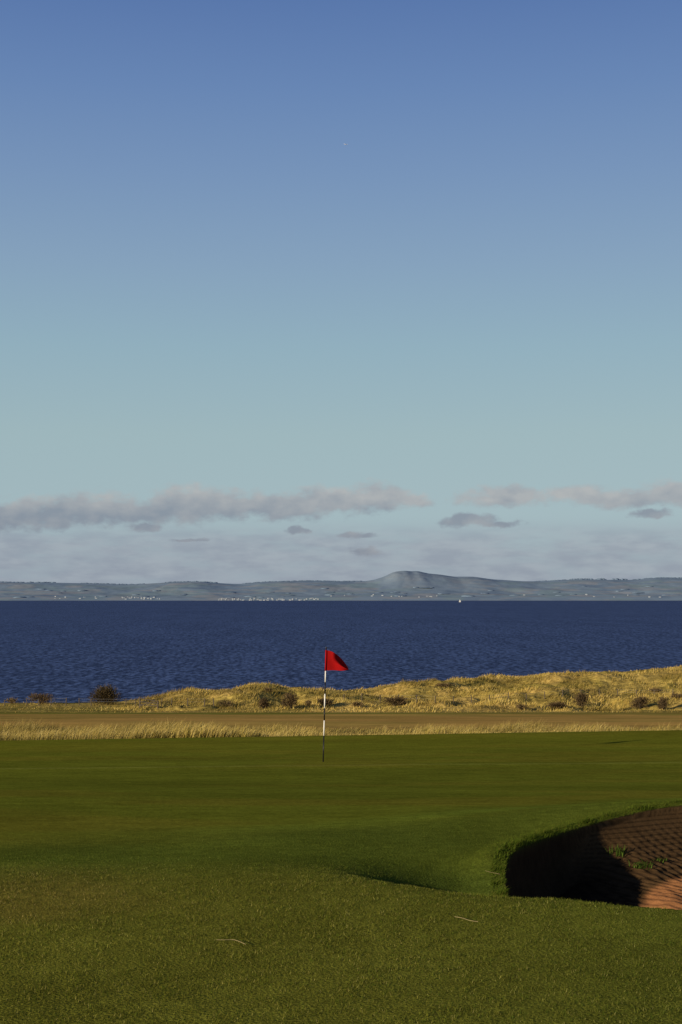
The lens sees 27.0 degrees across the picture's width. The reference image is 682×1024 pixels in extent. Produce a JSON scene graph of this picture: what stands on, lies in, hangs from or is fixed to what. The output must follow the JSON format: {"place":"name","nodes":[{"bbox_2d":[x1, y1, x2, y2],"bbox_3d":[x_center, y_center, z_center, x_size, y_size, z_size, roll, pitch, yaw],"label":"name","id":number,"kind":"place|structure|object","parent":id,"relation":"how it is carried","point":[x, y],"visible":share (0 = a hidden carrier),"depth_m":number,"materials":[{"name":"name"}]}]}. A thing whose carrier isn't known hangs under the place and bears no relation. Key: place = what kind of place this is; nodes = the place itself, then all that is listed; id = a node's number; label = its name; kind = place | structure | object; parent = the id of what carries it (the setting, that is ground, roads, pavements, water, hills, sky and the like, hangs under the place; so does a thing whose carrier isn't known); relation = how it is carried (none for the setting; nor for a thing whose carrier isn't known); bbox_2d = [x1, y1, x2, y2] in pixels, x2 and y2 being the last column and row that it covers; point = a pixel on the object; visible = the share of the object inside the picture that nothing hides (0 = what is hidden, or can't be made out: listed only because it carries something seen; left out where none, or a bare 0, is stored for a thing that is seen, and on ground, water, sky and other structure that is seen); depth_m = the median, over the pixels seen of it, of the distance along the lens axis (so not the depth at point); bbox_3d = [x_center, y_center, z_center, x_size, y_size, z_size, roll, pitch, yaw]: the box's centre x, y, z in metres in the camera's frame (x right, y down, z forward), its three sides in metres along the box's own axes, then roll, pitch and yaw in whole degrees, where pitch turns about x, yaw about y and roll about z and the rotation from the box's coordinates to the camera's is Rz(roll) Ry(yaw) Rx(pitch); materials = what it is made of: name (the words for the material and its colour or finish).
{"place":"outdoors","nodes":[
{"label":"outdoors","id":0,"kind":"place"},
{"bbox_2d":[0,799,681,1023],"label":"turf","id":1,"kind":"structure","parent":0,"point":[67,845],"depth_m":6.99,"materials":[{"name":"green plant"}]},
{"bbox_2d":[490,798,681,896],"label":"lip grass","id":2,"kind":"structure","parent":1,"relation":"on","point":[513,844],"depth_m":10.73,"materials":[{"name":"green plant"}]},
{"bbox_2d":[504,805,681,909],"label":"bunker","id":3,"kind":"object","parent":1,"relation":"in","point":[579,863],"visible":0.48,"depth_m":11.35},
{"bbox_2d":[602,845,627,856],"bbox_3d":[2.278,2.764,11.669,0.260,0.096,0.287,-2,-4,26],"label":"weed","id":4,"kind":"object","parent":3,"relation":"on","point":[622,853],"visible":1,"depth_m":11.61,"materials":[{"name":"green plant"}]},
{"bbox_2d":[628,858,651,869],"bbox_3d":[2.400,2.809,11.331,0.272,0.052,0.287,3,-5,-44],"label":"weed","id":5,"kind":"object","parent":3,"relation":"on","point":[641,865],"visible":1,"depth_m":11.32,"materials":[{"name":"green plant"}]},
{"bbox_2d":[650,857,667,862],"bbox_3d":[2.581,2.813,11.518,0.172,0.037,0.135,-2,-4,35],"label":"weed","id":6,"kind":"object","parent":3,"relation":"on","point":[658,858],"visible":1,"depth_m":11.50,"materials":[{"name":"green plant"}]},
{"bbox_2d":[0,730,681,839],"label":"putting green","id":7,"kind":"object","parent":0,"point":[70,788],"visible":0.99,"depth_m":22.24,"materials":[{"name":"green plant"}]},
{"bbox_2d":[323,647,348,761],"bbox_3d":[0.005,3.700,27.181,0.665,2.241,0.345,3,-5,-41],"label":"golf flagstick","id":8,"kind":"object","parent":7,"relation":"on","point":[333,661],"visible":1,"depth_m":27.15,"materials":[{"name":"red fabric"}]},
{"bbox_2d":[0,601,681,702],"bbox_3d":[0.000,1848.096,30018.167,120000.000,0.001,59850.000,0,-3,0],"label":"sea","id":9,"kind":"structure","parent":0,"point":[72,651],"depth_m":542.52,"materials":[{"name":"liquid"}]},
{"bbox_2d":[0,571,681,600],"bbox_3d":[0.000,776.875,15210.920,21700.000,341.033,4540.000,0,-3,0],"label":"hills","id":10,"kind":"structure","parent":0,"point":[461,588],"depth_m":14622.90,"materials":[{"name":"grey"}]},
{"bbox_2d":[0,577,681,597],"bbox_3d":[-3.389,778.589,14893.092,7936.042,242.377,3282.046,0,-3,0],"label":"woodland","id":11,"kind":"object","parent":10,"relation":"on","point":[375,592],"visible":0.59,"depth_m":14566.91,"materials":[{"name":"green plant"}]},
{"bbox_2d":[0,665,681,712],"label":"dunes","id":12,"kind":"structure","parent":0,"point":[599,678],"depth_m":154.49,"materials":[{"name":"yellow plant"}]},
{"bbox_2d":[5,696,18,703],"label":"dune shrub","id":13,"kind":"object","parent":12,"relation":"on","point":[12,701],"visible":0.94,"depth_m":161.32,"materials":[{"name":"brown plant"}]},
{"bbox_2d":[27,692,56,703],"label":"dune shrub","id":14,"kind":"object","parent":12,"relation":"on","point":[42,698],"visible":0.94,"depth_m":159.61,"materials":[{"name":"brown plant"}]},
{"bbox_2d":[4,698,135,705],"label":"wire fence","id":15,"kind":"object","parent":12,"relation":"on","point":[61,698],"visible":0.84,"depth_m":153.71,"materials":[{"name":"brown wood"}]},
{"bbox_2d":[87,684,123,704],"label":"dune shrub","id":16,"kind":"object","parent":12,"relation":"on","point":[106,695],"visible":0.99,"depth_m":154.97,"materials":[{"name":"brown plant"}]},
{"bbox_2d":[139,697,158,708],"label":"wooden gate","id":17,"kind":"structure","parent":12,"relation":"on","point":[140,701],"depth_m":141.91,"materials":[{"name":"grey wood"}]},
{"bbox_2d":[161,698,213,706],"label":"wire fence","id":18,"kind":"object","parent":12,"relation":"on","point":[187,702],"visible":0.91,"depth_m":142.46,"materials":[{"name":"brown wood"}]},
{"bbox_2d":[217,699,232,706],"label":"dune shrub","id":19,"kind":"object","parent":12,"relation":"on","point":[226,703],"visible":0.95,"depth_m":140.30,"materials":[{"name":"brown plant"}]},
{"bbox_2d":[257,696,269,708],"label":"dune shrub","id":20,"kind":"object","parent":12,"relation":"on","point":[263,702],"visible":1,"depth_m":135.70,"materials":[{"name":"brown plant"}]},
{"bbox_2d":[280,691,298,707],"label":"dune shrub","id":21,"kind":"object","parent":12,"relation":"on","point":[292,700],"visible":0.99,"depth_m":134.47,"materials":[{"name":"brown plant"}]},
{"bbox_2d":[316,698,334,705],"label":"dune shrub","id":22,"kind":"object","parent":12,"relation":"on","point":[321,701],"visible":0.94,"depth_m":137.37,"materials":[{"name":"brown plant"}]},
{"bbox_2d":[350,701,364,706],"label":"dune shrub","id":23,"kind":"object","parent":12,"relation":"on","point":[355,703],"visible":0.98,"depth_m":137.66,"materials":[{"name":"brown plant"}]},
{"bbox_2d":[381,694,410,705],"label":"dune shrub","id":24,"kind":"object","parent":12,"relation":"on","point":[393,701],"visible":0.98,"depth_m":148.79,"materials":[{"name":"brown plant"}]},
{"bbox_2d":[435,682,453,686],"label":"dune shrub","id":25,"kind":"object","parent":12,"relation":"on","point":[443,684],"visible":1,"depth_m":173.61,"materials":[{"name":"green plant"}]},
{"bbox_2d":[343,689,672,702],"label":"wire fence","id":26,"kind":"object","parent":12,"relation":"on","point":[654,692],"visible":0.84,"depth_m":150.20,"materials":[{"name":"brown wood"}]},
{"bbox_2d":[514,704,526,709],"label":"dune shrub","id":27,"kind":"object","parent":12,"relation":"on","point":[520,707],"visible":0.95,"depth_m":136.01,"materials":[{"name":"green plant"}]},
{"bbox_2d":[545,701,569,708],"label":"dune shrub","id":28,"kind":"object","parent":12,"relation":"on","point":[556,704],"visible":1,"depth_m":140.23,"materials":[{"name":"brown plant"}]},
{"bbox_2d":[572,691,589,708],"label":"dune shrub","id":29,"kind":"object","parent":12,"relation":"on","point":[581,698],"visible":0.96,"depth_m":143.34,"materials":[{"name":"brown plant"}]},
{"bbox_2d":[629,695,650,708],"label":"dune shrub","id":30,"kind":"object","parent":12,"relation":"on","point":[637,703],"visible":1,"depth_m":146.18,"materials":[{"name":"brown plant"}]},
{"bbox_2d":[649,687,661,691],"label":"dune shrub","id":31,"kind":"object","parent":12,"relation":"on","point":[656,689],"visible":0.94,"depth_m":165.01,"materials":[{"name":"brown plant"}]},
{"bbox_2d":[657,695,668,709],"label":"dune shrub","id":32,"kind":"object","parent":12,"relation":"on","point":[662,702],"visible":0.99,"depth_m":145.07,"materials":[{"name":"brown plant"}]},
{"bbox_2d":[669,692,681,698],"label":"dune shrub","id":33,"kind":"object","parent":12,"relation":"on","point":[676,695],"visible":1,"depth_m":153.59,"materials":[{"name":"brown plant"}]},
{"bbox_2d":[0,713,681,728],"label":"fairway","id":34,"kind":"structure","parent":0,"point":[345,720],"depth_m":74.61,"materials":[{"name":"plant"}]},
{"bbox_2d":[0,0,681,583],"label":"sky","id":35,"kind":"structure","parent":0,"point":[241,341],"materials":[{"name":"blue"}]},
{"bbox_2d":[0,717,681,740],"bbox_3d":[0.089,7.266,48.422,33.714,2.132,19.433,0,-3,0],"label":"long dry grass","id":36,"kind":"structure","parent":0,"point":[36,732],"depth_m":49.07,"materials":[{"name":"beige plant"}]}
]}

